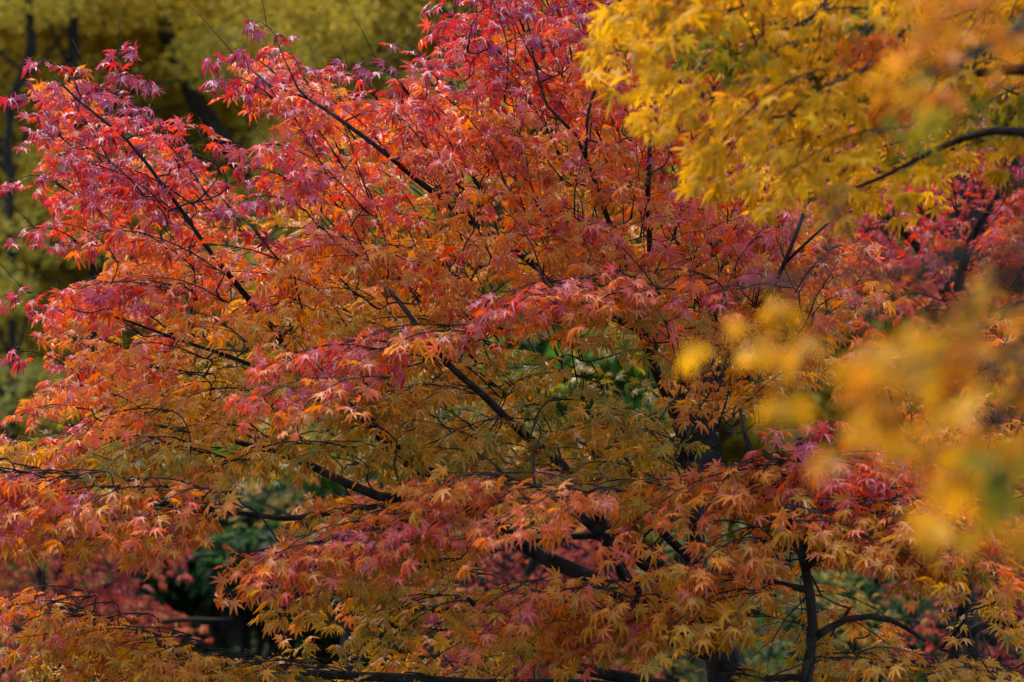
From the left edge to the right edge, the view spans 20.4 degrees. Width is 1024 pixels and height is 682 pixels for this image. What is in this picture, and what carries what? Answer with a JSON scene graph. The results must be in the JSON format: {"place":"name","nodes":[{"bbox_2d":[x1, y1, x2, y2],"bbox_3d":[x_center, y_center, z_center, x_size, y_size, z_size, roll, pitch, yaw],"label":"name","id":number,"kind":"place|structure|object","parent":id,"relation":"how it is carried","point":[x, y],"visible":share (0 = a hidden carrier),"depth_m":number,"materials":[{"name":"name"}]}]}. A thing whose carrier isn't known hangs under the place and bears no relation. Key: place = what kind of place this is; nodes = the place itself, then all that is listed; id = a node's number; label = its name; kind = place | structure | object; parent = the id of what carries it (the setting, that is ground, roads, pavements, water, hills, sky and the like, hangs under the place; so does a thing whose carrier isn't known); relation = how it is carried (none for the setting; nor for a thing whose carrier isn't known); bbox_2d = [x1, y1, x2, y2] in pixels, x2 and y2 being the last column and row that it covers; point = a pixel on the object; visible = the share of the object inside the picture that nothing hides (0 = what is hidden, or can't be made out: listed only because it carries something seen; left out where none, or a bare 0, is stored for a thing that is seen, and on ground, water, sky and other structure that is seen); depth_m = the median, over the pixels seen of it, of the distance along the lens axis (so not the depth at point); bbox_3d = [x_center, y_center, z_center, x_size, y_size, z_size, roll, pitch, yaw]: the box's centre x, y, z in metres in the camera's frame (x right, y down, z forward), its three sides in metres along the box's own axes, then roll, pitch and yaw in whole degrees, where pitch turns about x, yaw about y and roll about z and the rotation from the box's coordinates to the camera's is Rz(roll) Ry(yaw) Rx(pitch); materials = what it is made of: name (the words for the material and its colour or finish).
{"place":"outdoors","nodes":[
{"label":"outdoors","id":0,"kind":"place"},
{"bbox_2d":[0,436,1023,681],"bbox_3d":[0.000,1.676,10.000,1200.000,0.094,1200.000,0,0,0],"label":"ground","id":1,"kind":"structure","parent":0,"point":[236,640],"depth_m":17.10,"materials":[{"name":"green plant"}]},
{"bbox_2d":[0,0,197,617],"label":"tall tree","id":2,"kind":"object","parent":1,"relation":"on","point":[10,132],"visible":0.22,"depth_m":16.23,"materials":[{"name":"green plant"}]},
{"bbox_2d":[0,612,211,681],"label":"tree leaves","id":3,"kind":"object","parent":1,"relation":"on","point":[2,671],"visible":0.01,"depth_m":10.49,"materials":[{"name":"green plant"}]},
{"bbox_2d":[0,447,232,681],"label":"background maple tree","id":4,"kind":"object","parent":1,"relation":"on","point":[101,590],"visible":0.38,"depth_m":8.45,"materials":[{"name":"red plant"}]},
{"bbox_2d":[0,0,404,576],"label":"tall tree","id":5,"kind":"object","parent":1,"relation":"on","point":[74,56],"visible":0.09,"depth_m":16.33,"materials":[{"name":"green plant"}]},
{"bbox_2d":[80,479,451,681],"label":"evergreen shrub","id":6,"kind":"object","parent":1,"relation":"on","point":[182,597],"visible":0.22,"depth_m":10.21,"materials":[{"name":"green plant"}]},
{"bbox_2d":[200,347,427,641],"bbox_3d":[-0.907,0.896,12.998,1.102,1.742,1.157,0,0,0],"label":"evergreen shrub","id":7,"kind":"object","parent":1,"relation":"on","point":[329,486],"visible":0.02,"depth_m":12.56,"materials":[{"name":"green plant"}]},
{"bbox_2d":[110,0,557,515],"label":"tall tree","id":8,"kind":"object","parent":1,"relation":"on","point":[194,96],"visible":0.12,"depth_m":16.74,"materials":[{"name":"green plant"}]},
{"bbox_2d":[218,385,546,681],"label":"background maple tree","id":9,"kind":"object","parent":1,"relation":"on","point":[271,506],"visible":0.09,"depth_m":9.60,"materials":[{"name":"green plant"}]},
{"bbox_2d":[0,0,895,681],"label":"maple tree","id":10,"kind":"object","parent":1,"relation":"on","point":[360,342],"visible":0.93,"depth_m":4.89,"materials":[{"name":"red plant"}]},
{"bbox_2d":[203,0,744,614],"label":"tall tree","id":11,"kind":"object","parent":1,"relation":"on","point":[451,6],"visible":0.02,"depth_m":17.15,"materials":[{"name":"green plant"}]},
{"bbox_2d":[338,449,671,680],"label":"background maple tree","id":12,"kind":"object","parent":1,"relation":"on","point":[530,571],"visible":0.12,"depth_m":8.12,"materials":[{"name":"red plant"}]},
{"bbox_2d":[458,322,672,678],"bbox_3d":[0.210,0.833,13.341,1.082,1.856,0.991,0,0,42],"label":"evergreen shrub","id":13,"kind":"object","parent":1,"relation":"on","point":[544,348],"visible":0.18,"depth_m":13.20,"materials":[{"name":"green plant"}]},
{"bbox_2d":[333,423,800,545],"bbox_3d":[0.340,-1.795,25.106,5.045,7.544,4.318,0,0,0],"label":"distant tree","id":14,"kind":"object","parent":1,"relation":"on","point":[740,534],"visible":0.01,"depth_m":23.64,"materials":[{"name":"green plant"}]},
{"bbox_2d":[503,0,944,594],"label":"tall tree","id":15,"kind":"object","parent":1,"relation":"on","point":[711,440],"visible":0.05,"depth_m":17.51,"materials":[{"name":"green plant"}]},
{"bbox_2d":[539,514,910,681],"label":"background maple tree","id":16,"kind":"object","parent":1,"relation":"on","point":[674,671],"visible":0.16,"depth_m":8.64,"materials":[{"name":"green plant"}]},
{"bbox_2d":[621,26,933,549],"bbox_3d":[2.782,-1.760,24.095,4.982,7.362,4.274,0,0,0],"label":"distant tree","id":17,"kind":"object","parent":1,"relation":"on","point":[739,450],"visible":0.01,"depth_m":23.72,"materials":[{"name":"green plant"}]},
{"bbox_2d":[559,408,1023,681],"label":"young maple tree","id":18,"kind":"object","parent":1,"relation":"on","point":[883,551],"visible":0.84,"depth_m":4.56,"materials":[{"name":"orange plant"}]},
{"bbox_2d":[572,0,1023,570],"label":"yellow maple tree","id":19,"kind":"object","parent":1,"relation":"on","point":[958,44],"visible":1,"depth_m":3.46,"materials":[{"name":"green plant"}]},
{"bbox_2d":[719,0,1023,562],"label":"tall tree","id":20,"kind":"object","parent":1,"relation":"on","point":[817,397],"visible":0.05,"depth_m":17.73,"materials":[{"name":"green plant"}]},
{"bbox_2d":[742,557,1023,681],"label":"evergreen shrub","id":21,"kind":"object","parent":1,"relation":"on","point":[871,588],"visible":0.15,"depth_m":10.34,"materials":[{"name":"green plant"}]},
{"bbox_2d":[790,316,1023,681],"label":"tree leaves","id":22,"kind":"object","parent":1,"relation":"on","point":[961,634],"visible":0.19,"depth_m":5.00,"materials":[{"name":"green plant"}]},
{"bbox_2d":[795,53,1023,673],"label":"crimson maple tree","id":23,"kind":"object","parent":1,"relation":"on","point":[985,240],"visible":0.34,"depth_m":6.54,"materials":[{"name":"red plant"}]},
{"bbox_2d":[845,408,1023,680],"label":"background maple tree","id":24,"kind":"object","parent":1,"relation":"on","point":[924,625],"visible":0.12,"depth_m":8.15,"materials":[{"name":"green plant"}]},
{"bbox_2d":[881,89,1023,513],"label":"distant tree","id":25,"kind":"object","parent":1,"relation":"on","point":[924,406],"depth_m":22.87,"materials":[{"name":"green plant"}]}
]}

